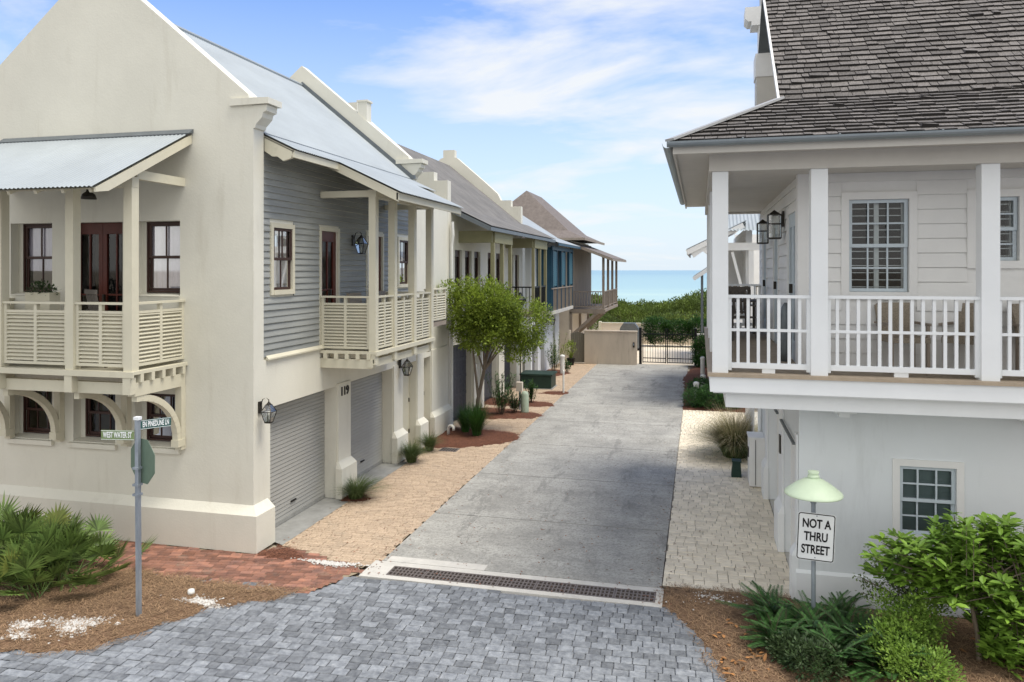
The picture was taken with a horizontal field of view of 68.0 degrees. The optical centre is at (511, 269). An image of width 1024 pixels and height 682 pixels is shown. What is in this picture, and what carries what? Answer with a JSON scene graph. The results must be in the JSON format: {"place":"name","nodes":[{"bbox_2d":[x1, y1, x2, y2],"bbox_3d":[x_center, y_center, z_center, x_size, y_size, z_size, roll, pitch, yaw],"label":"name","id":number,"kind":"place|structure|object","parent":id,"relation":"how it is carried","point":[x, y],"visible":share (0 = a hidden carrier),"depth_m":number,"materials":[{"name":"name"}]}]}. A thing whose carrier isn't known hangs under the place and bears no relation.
{"place":"outdoors","nodes":[
{"label":"outdoors","id":0,"kind":"place"},
{"bbox_2d":[0,565,727,681],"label":"block paving","id":1,"kind":"object","parent":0,"point":[319,590],"depth_m":9.35,"materials":[{"name":"stone"}]},
{"bbox_2d":[652,582,1023,681],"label":"straw pine","id":2,"kind":"object","parent":1,"relation":"on","point":[719,639],"depth_m":9.20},
{"bbox_2d":[715,580,825,633],"bbox_3d":[3.457,4.342,9.849,1.345,0.465,1.325,0,0,-37],"label":"fern shrub","id":3,"kind":"object","parent":2,"relation":"on","point":[759,601],"visible":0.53,"depth_m":9.89,"materials":[{"name":"green plant"}]},
{"bbox_2d":[739,600,822,670],"bbox_3d":[3.295,4.362,9.127,1.048,0.424,1.070,0,0,44],"label":"fern shrub","id":4,"kind":"object","parent":2,"relation":"on","point":[767,628],"visible":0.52,"depth_m":9.28,"materials":[{"name":"green plant"}]},
{"bbox_2d":[758,590,859,642],"bbox_3d":[3.681,4.356,9.415,1.353,0.436,1.108,0,0,-19],"label":"fern shrub","id":5,"kind":"object","parent":2,"relation":"on","point":[811,615],"visible":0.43,"depth_m":9.49,"materials":[{"name":"green plant"}]},
{"bbox_2d":[784,470,843,609],"bbox_3d":[3.850,3.580,9.689,0.710,2.040,0.710,0,0,14],"label":"street lamp","id":6,"kind":"object","parent":2,"relation":"on","point":[812,488],"visible":0.97,"depth_m":9.56,"materials":[{"name":"metal"}]},
{"bbox_2d":[796,511,835,562],"bbox_3d":[3.865,3.400,9.648,0.480,0.627,0.010,0,0,14],"label":"road sign","id":7,"kind":"object","parent":6,"relation":"attached to","point":[815,537],"visible":1,"depth_m":9.65,"materials":[{"name":"metal"}]},
{"bbox_2d":[795,590,871,629],"bbox_3d":[4.272,4.392,9.901,1.064,0.364,1.045,0,0,-22],"label":"fern shrub","id":8,"kind":"object","parent":2,"relation":"on","point":[844,604],"visible":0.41,"depth_m":9.93,"materials":[{"name":"green plant"}]},
{"bbox_2d":[786,621,884,681],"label":"fern shrub","id":9,"kind":"object","parent":2,"relation":"on","point":[847,653],"visible":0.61,"depth_m":8.71,"materials":[{"name":"green plant"}]},
{"bbox_2d":[808,601,912,665],"bbox_3d":[4.283,4.336,9.294,1.257,0.476,1.313,0,0,31],"label":"fern shrub","id":10,"kind":"object","parent":2,"relation":"on","point":[837,619],"visible":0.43,"depth_m":9.31,"materials":[{"name":"green plant"}]},
{"bbox_2d":[713,619,1023,676],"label":"leaf litter","id":11,"kind":"object","parent":2,"relation":"on","point":[753,653],"visible":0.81,"depth_m":8.88,"materials":[{"name":"plant"}]},
{"bbox_2d":[826,617,944,681],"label":"fern shrub","id":12,"kind":"object","parent":2,"relation":"on","point":[869,660],"visible":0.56,"depth_m":8.50,"materials":[{"name":"green plant"}]},
{"bbox_2d":[852,545,922,614],"bbox_3d":[4.734,4.006,9.496,0.891,1.003,0.536,0,0,14],"label":"open shrub","id":13,"kind":"object","parent":2,"relation":"on","point":[898,590],"visible":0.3,"depth_m":9.52,"materials":[{"name":"green plant"}]},
{"bbox_2d":[853,585,967,681],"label":"light green bush","id":14,"kind":"object","parent":2,"relation":"on","point":[919,626],"visible":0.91,"depth_m":8.70,"materials":[{"name":"green plant"}]},
{"bbox_2d":[858,508,1023,680],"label":"broad leaved shrub","id":15,"kind":"object","parent":2,"relation":"on","point":[982,571],"visible":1,"depth_m":8.67,"materials":[{"name":"green plant"}]},
{"bbox_2d":[0,0,758,269],"label":"sky","id":16,"kind":"structure","parent":0,"point":[573,105],"materials":[{"name":"blue"}]},
{"bbox_2d":[383,364,687,587],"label":"lane","id":17,"kind":"structure","parent":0,"point":[550,467],"depth_m":15.52,"materials":[{"name":"concrete"}]},
{"bbox_2d":[279,364,764,603],"bbox_3d":[2.901,4.588,23.588,8.343,0.005,26.018,0,0,14],"label":"leaf debris","id":18,"kind":"object","parent":17,"relation":"on","point":[531,518],"visible":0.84,"depth_m":13.01,"materials":[{"name":"plant"}]},
{"bbox_2d":[584,330,637,364],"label":"courtyard wall","id":19,"kind":"structure","parent":17,"relation":"on","point":[608,346],"depth_m":36.93,"materials":[{"name":"beige concrete"}]},
{"bbox_2d":[569,330,583,361],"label":"side gate","id":20,"kind":"structure","parent":19,"relation":"attached to","point":[578,339],"depth_m":37.47,"materials":[{"name":"beige paint"}]},
{"bbox_2d":[111,315,960,620],"bbox_3d":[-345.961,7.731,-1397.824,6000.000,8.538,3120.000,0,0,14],"label":"ground","id":21,"kind":"structure","parent":0,"point":[463,485],"depth_m":12.89,"materials":[{"name":"soil"}]},
{"bbox_2d":[100,545,359,588],"bbox_3d":[-6.450,4.612,12.480,8.480,0.001,1.630,0,0,14],"label":"brick walk bedding","id":22,"kind":"object","parent":21,"relation":"on","point":[352,573],"visible":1,"depth_m":11.71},
{"bbox_2d":[5,540,363,593],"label":"brick walk","id":23,"kind":"structure","parent":22,"relation":"on","point":[168,559],"depth_m":11.76,"materials":[{"name":"brick"}]},
{"bbox_2d":[0,559,315,658],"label":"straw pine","id":24,"kind":"object","parent":23,"relation":"on","point":[97,604],"depth_m":10.32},
{"bbox_2d":[5,619,45,634],"bbox_3d":[-6.258,4.550,9.676,0.603,0.043,0.476,0,0,3],"label":"shell grit","id":25,"kind":"object","parent":24,"relation":"on","point":[26,623],"visible":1,"depth_m":9.72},
{"bbox_2d":[0,526,81,599],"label":"palmetto","id":26,"kind":"object","parent":24,"relation":"on","point":[27,561],"visible":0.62,"depth_m":10.51,"materials":[{"name":"plant"}]},
{"bbox_2d":[0,490,91,584],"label":"palmetto","id":27,"kind":"object","parent":24,"relation":"on","point":[12,507],"visible":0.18,"depth_m":11.53,"materials":[{"name":"plant"}]},
{"bbox_2d":[0,501,123,591],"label":"palmetto","id":28,"kind":"object","parent":24,"relation":"on","point":[15,526],"visible":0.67,"depth_m":10.72,"materials":[{"name":"plant"}]},
{"bbox_2d":[33,614,123,643],"bbox_3d":[-5.658,4.547,9.663,1.257,0.053,0.807,0,0,1],"label":"shell grit","id":29,"kind":"object","parent":24,"relation":"on","point":[77,621],"visible":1,"depth_m":9.76,"materials":[{"name":"gravel"}]},
{"bbox_2d":[23,513,158,591],"bbox_3d":[-6.349,4.077,11.158,1.985,1.000,1.821,0,0,14],"label":"palmetto","id":30,"kind":"object","parent":24,"relation":"on","point":[88,551],"visible":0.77,"depth_m":10.93,"materials":[{"name":"plant"}]},
{"bbox_2d":[132,416,142,616],"bbox_3d":[-4.947,3.270,10.022,0.091,2.660,0.090,0,0,14],"label":"sign post","id":31,"kind":"object","parent":24,"relation":"on","point":[137,484],"visible":0.97,"depth_m":10.00,"materials":[{"name":"metal"}]},
{"bbox_2d":[101,430,133,439],"bbox_3d":[-5.204,2.180,10.006,0.450,0.130,0.010,0,0,4],"label":"street name sign","id":32,"kind":"object","parent":31,"relation":"attached to","point":[117,434],"visible":1,"depth_m":10.00,"materials":[{"name":"metal"}]},
{"bbox_2d":[131,439,154,483],"bbox_3d":[-4.892,2.530,10.048,0.582,0.582,0.006,0,0,35],"label":"stop sign","id":33,"kind":"object","parent":31,"relation":"attached to","point":[147,463],"visible":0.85,"depth_m":10.00,"materials":[{"name":"metal"}]},
{"bbox_2d":[141,417,170,429],"bbox_3d":[-4.770,2.055,10.161,0.380,0.125,0.010,0,0,-38],"label":"street name sign","id":34,"kind":"object","parent":31,"relation":"attached to","point":[155,423],"visible":1,"depth_m":10.16,"materials":[{"name":"metal"}]},
{"bbox_2d":[160,594,231,608],"bbox_3d":[-4.340,4.572,10.518,1.192,0.074,0.318,0,0,14],"label":"shell grit","id":35,"kind":"object","parent":24,"relation":"on","point":[201,601],"visible":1,"depth_m":10.43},
{"bbox_2d":[255,544,304,559],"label":"mulch","id":36,"kind":"object","parent":23,"relation":"on","point":[288,556],"depth_m":12.26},
{"bbox_2d":[290,558,368,566],"bbox_3d":[-2.823,4.575,11.825,1.490,0.030,0.348,0,0,14],"label":"shell grit","id":37,"kind":"object","parent":23,"relation":"on","point":[333,563],"visible":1,"depth_m":11.85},
{"bbox_2d":[0,0,462,553],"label":"corner house","id":38,"kind":"structure","parent":21,"relation":"on","point":[208,252],"depth_m":13.13,"materials":[{"name":"beige paint"}]},
{"bbox_2d":[25,279,59,309],"bbox_3d":[-7.904,0.496,12.769,0.633,0.724,0.345,0,0,24],"label":"planter","id":39,"kind":"object","parent":38,"relation":"attached to","point":[48,295],"visible":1,"depth_m":12.71,"materials":[{"name":"beige paint"}]},
{"bbox_2d":[23,224,95,295],"bbox_3d":[-8.404,-0.220,14.038,0.960,1.420,0.765,0,0,14],"label":"window","id":40,"kind":"structure","parent":38,"relation":"in","point":[37,238],"depth_m":13.79,"materials":[{"name":"brown paint"}]},
{"bbox_2d":[23,391,95,433],"bbox_3d":[-8.404,2.520,14.038,0.960,1.040,0.765,0,0,14],"label":"window","id":41,"kind":"structure","parent":38,"relation":"in","point":[25,399],"depth_m":13.76,"materials":[{"name":"brown paint"}]},
{"bbox_2d":[84,289,106,367],"bbox_3d":[-6.507,0.934,12.327,0.560,1.237,0.650,0,0,44],"label":"slatted chair","id":42,"kind":"object","parent":38,"relation":"on","point":[91,295],"visible":0.26,"depth_m":12.10,"materials":[{"name":"brown wood"}]},
{"bbox_2d":[85,394,114,436],"bbox_3d":[-7.108,2.520,13.717,0.930,1.040,0.765,0,0,14],"label":"window","id":43,"kind":"structure","parent":38,"relation":"in","point":[87,401],"depth_m":13.43,"materials":[{"name":"brown paint"}]},
{"bbox_2d":[81,222,122,310],"bbox_3d":[-7.112,0.360,13.679,1.220,2.580,0.800,0,0,14],"label":"door","id":44,"kind":"structure","parent":38,"relation":"in","point":[110,234],"depth_m":13.38,"materials":[{"name":"red paint"}]},
{"bbox_2d":[147,393,174,440],"bbox_3d":[-5.880,2.520,13.413,0.920,1.040,0.765,0,0,14],"label":"window","id":45,"kind":"structure","parent":38,"relation":"in","point":[153,411],"depth_m":13.13,"materials":[{"name":"brown paint"}]},
{"bbox_2d":[147,221,179,292],"bbox_3d":[-5.945,-0.220,13.087,0.750,1.220,0.100,0,0,14],"label":"window","id":46,"kind":"structure","parent":38,"relation":"in","point":[163,238],"depth_m":13.12,"materials":[{"name":"brown paint"}]},
{"bbox_2d":[258,398,276,423],"bbox_3d":[-4.063,2.324,12.564,0.276,0.418,0.199,0,0,14],"label":"wall lantern","id":47,"kind":"object","parent":38,"relation":"attached to","point":[270,407],"depth_m":12.56,"materials":[{"name":"brown metal"}]},
{"bbox_2d":[269,222,294,294],"bbox_3d":[-4.043,-0.190,13.332,0.085,1.240,0.780,0,0,14],"label":"window","id":48,"kind":"structure","parent":38,"relation":"in","point":[282,236],"depth_m":13.34,"materials":[{"name":"beige paint"}]},
{"bbox_2d":[270,390,324,526],"bbox_3d":[-4.091,3.470,14.137,0.065,2.260,2.480,0,0,14],"label":"garage door","id":49,"kind":"structure","parent":38,"relation":"in","point":[297,436],"depth_m":14.30,"materials":[{"name":"grey paint"}]},
{"bbox_2d":[322,231,335,302],"bbox_3d":[-3.649,0.375,15.047,0.095,2.270,0.672,0,0,14],"label":"door","id":50,"kind":"structure","parent":38,"relation":"in","point":[327,237],"depth_m":15.27,"materials":[{"name":"red paint"}]},
{"bbox_2d":[351,372,382,477],"bbox_3d":[-3.376,3.470,17.025,0.065,2.260,2.270,0,0,14],"label":"garage door","id":51,"kind":"structure","parent":38,"relation":"in","point":[366,392],"depth_m":17.27,"materials":[{"name":"grey paint"}]},
{"bbox_2d":[368,236,380,295],"bbox_3d":[-3.152,0.375,17.160,0.045,2.270,0.792,0,0,14],"label":"door","id":52,"kind":"structure","parent":38,"relation":"in","point":[368,236],"depth_m":17.47,"materials":[{"name":"red paint"}]},
{"bbox_2d":[397,237,407,287],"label":"window","id":53,"kind":"structure","parent":38,"relation":"in","point":[402,259],"depth_m":18.77,"materials":[{"name":"beige paint"}]},
{"bbox_2d":[403,366,409,444],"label":"side door","id":54,"kind":"structure","parent":38,"relation":"in","point":[406,399],"depth_m":19.42,"materials":[{"name":"beige paint"}]},
{"bbox_2d":[275,462,407,544],"bbox_3d":[-3.481,4.604,15.490,0.640,0.001,5.600,0,0,14],"label":"garage apron","id":55,"kind":"object","parent":21,"relation":"on","point":[297,524],"visible":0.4,"depth_m":14.39,"materials":[{"name":"grey concrete"}]},
{"bbox_2d":[285,365,593,567],"bbox_3d":[-0.058,4.612,24.656,2.240,0.001,26.160,0,0,14],"label":"gravel strip","id":56,"kind":"object","parent":21,"relation":"on","point":[404,503],"visible":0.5,"depth_m":14.72,"materials":[{"name":"gravel"}]},
{"bbox_2d":[282,363,595,565],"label":"garage strip pavers","id":57,"kind":"object","parent":56,"relation":"on","point":[366,542],"visible":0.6,"depth_m":15.12,"materials":[{"name":"beige stone"}]},
{"bbox_2d":[338,495,370,502],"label":"mulch","id":58,"kind":"object","parent":57,"relation":"on","point":[362,499],"depth_m":15.14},
{"bbox_2d":[334,472,396,499],"bbox_3d":[-2.987,4.330,15.204,1.408,0.500,1.398,0,0,14],"label":"grass tuft","id":59,"kind":"object","parent":58,"relation":"on","point":[354,491],"visible":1,"depth_m":15.19,"materials":[{"name":"plant"}]},
{"bbox_2d":[393,439,434,462],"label":"grass tuft","id":60,"kind":"object","parent":57,"relation":"on","point":[411,453],"visible":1,"depth_m":18.03,"materials":[{"name":"plant"}]},
{"bbox_2d":[412,430,442,450],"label":"grass tuft","id":61,"kind":"object","parent":57,"relation":"on","point":[430,444],"visible":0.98,"depth_m":19.19,"materials":[{"name":"plant"}]},
{"bbox_2d":[348,102,555,420],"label":"row house","id":62,"kind":"structure","parent":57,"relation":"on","point":[488,230],"depth_m":25.54,"materials":[{"name":"beige paint"}]},
{"bbox_2d":[453,345,465,420],"bbox_3d":[-1.721,3.425,23.450,0.070,2.350,1.900,0,0,14],"label":"garage door","id":63,"kind":"structure","parent":62,"relation":"in","point":[459,357],"depth_m":23.60,"materials":[{"name":"metal"}]},
{"bbox_2d":[484,343,491,401],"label":"garage door","id":64,"kind":"structure","parent":62,"relation":"in","point":[487,394],"depth_m":26.95,"materials":[{"name":"metal"}]},
{"bbox_2d":[434,427,521,447],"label":"mulch","id":65,"kind":"object","parent":57,"relation":"on","point":[477,442],"depth_m":20.47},
{"bbox_2d":[449,402,473,432],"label":"strap leaf plant","id":66,"kind":"object","parent":65,"relation":"on","point":[464,425],"visible":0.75,"depth_m":21.25,"materials":[{"name":"plant"}]},
{"bbox_2d":[460,398,494,435],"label":"strap leaf plant","id":67,"kind":"object","parent":65,"relation":"on","point":[476,416],"visible":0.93,"depth_m":20.70,"materials":[{"name":"plant"}]},
{"bbox_2d":[437,273,554,406],"bbox_3d":[-0.434,2.325,21.460,3.439,4.504,2.061,0,0,-9],"label":"street tree","id":68,"kind":"object","parent":65,"relation":"on","point":[478,320],"visible":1,"depth_m":21.17,"materials":[{"name":"green plant"}]},
{"bbox_2d":[458,406,542,419],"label":"mulch","id":69,"kind":"object","parent":57,"relation":"on","point":[514,416],"depth_m":23.83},
{"bbox_2d":[486,371,517,414],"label":"leafy shrub","id":70,"kind":"object","parent":69,"relation":"on","point":[502,401],"visible":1,"depth_m":23.82,"materials":[{"name":"green plant"}]},
{"bbox_2d":[507,386,520,412],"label":"leafy shrub","id":71,"kind":"object","parent":69,"relation":"on","point":[514,404],"visible":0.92,"depth_m":24.18,"materials":[{"name":"green plant"}]},
{"bbox_2d":[484,397,555,406],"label":"mulch","id":72,"kind":"object","parent":57,"relation":"on","point":[490,401],"depth_m":25.86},
{"bbox_2d":[521,391,528,412],"bbox_3d":[0.409,4.240,24.211,0.340,0.740,0.335,0,0,14],"label":"service pedestal","id":73,"kind":"object","parent":57,"relation":"on","point":[525,401],"visible":0.88,"depth_m":24.11,"materials":[{"name":"green plastic"}]},
{"bbox_2d":[519,370,556,389],"bbox_3d":[1.042,4.320,29.808,1.300,0.600,1.130,0,0,14],"label":"transformer box","id":74,"kind":"object","parent":57,"relation":"on","point":[543,379],"visible":0.92,"depth_m":29.37,"materials":[{"name":"green paint"}]},
{"bbox_2d":[523,216,580,370],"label":"row house","id":75,"kind":"structure","parent":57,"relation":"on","point":[559,298],"depth_m":33.98,"materials":[{"name":"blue paint"}]},
{"bbox_2d":[359,556,663,609],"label":"drain kerb","id":76,"kind":"structure","parent":21,"relation":"on","point":[386,567],"depth_m":11.26,"materials":[{"name":"concrete"}]},
{"bbox_2d":[386,566,655,602],"bbox_3d":[0.076,4.647,11.128,4.000,0.106,0.360,0,0,14],"label":"trench drain","id":77,"kind":"object","parent":76,"relation":"in","point":[557,587],"visible":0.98,"depth_m":11.11,"materials":[{"name":"metal"}]},
{"bbox_2d":[589,288,706,329],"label":"dune scrub","id":78,"kind":"object","parent":21,"relation":"on","point":[686,306],"depth_m":56.69,"materials":[{"name":"plant"}]},
{"bbox_2d":[680,384,707,407],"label":"rounded shrub","id":79,"kind":"object","parent":21,"relation":"on","point":[691,400],"visible":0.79,"depth_m":25.25,"materials":[{"name":"green plant"}]},
{"bbox_2d":[689,333,706,366],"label":"gate shrub","id":80,"kind":"object","parent":21,"relation":"on","point":[699,341],"visible":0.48,"depth_m":35.68,"materials":[{"name":"green plant"}]},
{"bbox_2d":[695,383,724,408],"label":"rounded shrub","id":81,"kind":"object","parent":21,"relation":"on","point":[707,401],"visible":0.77,"depth_m":24.98,"materials":[{"name":"green plant"}]},
{"bbox_2d":[681,366,744,412],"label":"mulch","id":82,"kind":"object","parent":21,"relation":"on","point":[695,371],"depth_m":27.71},
{"bbox_2d":[686,214,758,327],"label":"cottage","id":83,"kind":"structure","parent":21,"relation":"on","point":[743,257],"depth_m":25.35,"materials":[{"name":"grey"}]},
{"bbox_2d":[765,626,818,671],"bbox_3d":[3.281,4.450,8.855,0.648,0.474,0.608,0,0,14],"label":"ground shrub","id":84,"kind":"object","parent":21,"relation":"on","point":[786,636],"visible":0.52,"depth_m":8.87,"materials":[{"name":"green plant"}]},
{"bbox_2d":[778,631,848,681],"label":"ground shrub","id":85,"kind":"object","parent":21,"relation":"on","point":[811,644],"visible":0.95,"depth_m":8.49,"materials":[{"name":"green plant"}]},
{"bbox_2d":[513,191,625,359],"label":"row house","id":86,"kind":"structure","parent":0,"point":[542,213],"depth_m":39.64,"materials":[{"name":"beige paint"}]},
{"bbox_2d":[620,322,638,350],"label":"covered grill","id":87,"kind":"object","parent":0,"point":[626,326],"visible":0.35,"depth_m":43.37,"materials":[{"name":"metal"}]},
{"bbox_2d":[575,344,697,365],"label":"court","id":88,"kind":"object","parent":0,"point":[651,351],"visible":0.17,"depth_m":41.33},
{"bbox_2d":[599,321,699,344],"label":"court wall","id":89,"kind":"structure","parent":88,"relation":"on","point":[610,325],"depth_m":47.67,"materials":[{"name":"beige paint"}]},
{"bbox_2d":[639,327,696,365],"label":"iron gate","id":90,"kind":"structure","parent":88,"relation":"on","point":[641,357],"depth_m":36.82,"materials":[{"name":"metal"}]},
{"bbox_2d":[638,314,706,346],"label":"hedge","id":91,"kind":"object","parent":88,"relation":"on","point":[687,326],"visible":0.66,"depth_m":45.40,"materials":[{"name":"green plant"}]},
{"bbox_2d":[692,267,706,333],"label":"cottage","id":92,"kind":"structure","parent":88,"relation":"on","point":[701,273],"depth_m":36.95,"materials":[{"name":"wood"}]},
{"bbox_2d":[591,270,706,304],"bbox_3d":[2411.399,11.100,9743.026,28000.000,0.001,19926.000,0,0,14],"label":"sea","id":93,"kind":"structure","parent":0,"point":[649,285],"depth_m":618.60,"materials":[{"name":"liquid"}]},
{"bbox_2d":[672,402,757,458],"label":"feather grass","id":94,"kind":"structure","parent":0,"point":[730,437],"depth_m":18.48,"materials":[{"name":"plant"}]},
{"bbox_2d":[662,410,790,597],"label":"patio","id":95,"kind":"structure","parent":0,"point":[703,535],"depth_m":13.59,"materials":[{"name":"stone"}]},
{"bbox_2d":[731,458,741,477],"bbox_3d":[4.998,4.418,16.904,0.220,0.365,0.260,0,0,14],"label":"irrigation box","id":96,"kind":"object","parent":95,"relation":"on","point":[736,469],"visible":1,"depth_m":16.80,"materials":[{"name":"green paint"}]},
{"bbox_2d":[747,431,764,486],"bbox_3d":[5.236,4.060,16.294,0.335,1.040,0.610,0,0,14],"label":"utility cabinet","id":97,"kind":"object","parent":95,"relation":"on","point":[756,448],"visible":0.91,"depth_m":16.04,"materials":[{"name":"grey"}]},
{"bbox_2d":[780,303,791,361],"bbox_3d":[4.007,0.909,11.113,0.170,0.858,0.170,0,0,14],"label":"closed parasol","id":98,"kind":"object","parent":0,"point":[783,339],"visible":0.65,"depth_m":11.06,"materials":[{"name":"fabric"}]},
{"bbox_2d":[662,0,1023,617],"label":"porch house","id":99,"kind":"structure","parent":0,"point":[873,150],"depth_m":10.16,"materials":[{"name":"white paint"}]},
{"bbox_2d":[728,288,756,340],"bbox_3d":[4.374,0.847,14.629,0.560,0.987,0.650,0,0,-6],"label":"dining chair","id":100,"kind":"object","parent":99,"relation":"on","point":[732,290],"visible":0.48,"depth_m":14.86,"materials":[{"name":"grey wood"}]},
{"bbox_2d":[763,232,765,332],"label":"door","id":101,"kind":"structure","parent":99,"relation":"in","point":[764,281],"depth_m":16.45,"materials":[{"name":"blue paint"}]},
{"bbox_2d":[773,225,776,342],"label":"door","id":102,"kind":"structure","parent":99,"relation":"in","point":[775,226],"depth_m":14.07,"materials":[{"name":"blue paint"}]},
{"bbox_2d":[767,210,783,238],"bbox_3d":[4.305,-0.741,12.378,0.258,0.477,0.209,0,0,14],"label":"wall lantern","id":103,"kind":"object","parent":99,"relation":"attached to","point":[781,218],"depth_m":12.31,"materials":[{"name":"brown metal"}]},
{"bbox_2d":[777,411,778,495],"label":"garage door","id":104,"kind":"structure","parent":99,"relation":"in","point":[778,411],"depth_m":14.98,"materials":[{"name":"grey"}]},
{"bbox_2d":[790,435,794,545],"bbox_3d":[4.367,3.540,11.539,0.066,2.120,1.660,0,0,14],"label":"garage door","id":105,"kind":"structure","parent":99,"relation":"in","point":[792,474],"depth_m":12.13,"materials":[{"name":"grey"}]},
{"bbox_2d":[789,204,853,359],"bbox_3d":[4.550,0.240,11.287,0.800,2.380,1.100,0,0,14],"label":"door","id":106,"kind":"structure","parent":99,"relation":"in","point":[791,217],"depth_m":11.40,"materials":[{"name":"white paint"}]},
{"bbox_2d":[841,191,917,299],"bbox_3d":[5.073,-0.330,10.674,0.950,1.460,0.820,0,0,14],"label":"window","id":107,"kind":"structure","parent":99,"relation":"in","point":[880,245],"depth_m":10.40,"materials":[{"name":"grey"}]},
{"bbox_2d":[874,302,931,374],"bbox_3d":[5.117,0.888,9.957,0.550,0.900,0.570,0,0,6],"label":"wicker chair","id":108,"kind":"object","parent":99,"relation":"on","point":[895,319],"visible":0.5,"depth_m":10.13,"materials":[{"name":"wicker"}]},
{"bbox_2d":[892,458,963,540],"bbox_3d":[5.580,3.105,10.202,0.870,1.110,0.148,0,0,14],"label":"window","id":109,"kind":"structure","parent":99,"relation":"in","point":[921,489],"depth_m":10.23,"materials":[{"name":"grey"}]},
{"bbox_2d":[938,303,973,367],"bbox_3d":[5.902,0.888,9.777,0.570,0.900,0.550,0,0,-41],"label":"wicker chair","id":110,"kind":"object","parent":99,"relation":"on","point":[961,324],"visible":0.17,"depth_m":9.94,"materials":[{"name":"wicker"}]},
{"bbox_2d":[966,188,1023,267],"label":"window","id":111,"kind":"structure","parent":99,"relation":"in","point":[1010,195],"depth_m":10.00,"materials":[{"name":"grey"}]},
{"bbox_2d":[1012,304,1018,369],"bbox_3d":[6.734,0.888,9.593,0.550,0.900,0.570,0,0,-16],"label":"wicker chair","id":112,"kind":"object","parent":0,"point":[1015,314],"visible":0.55,"depth_m":9.72,"materials":[{"name":"wicker"}]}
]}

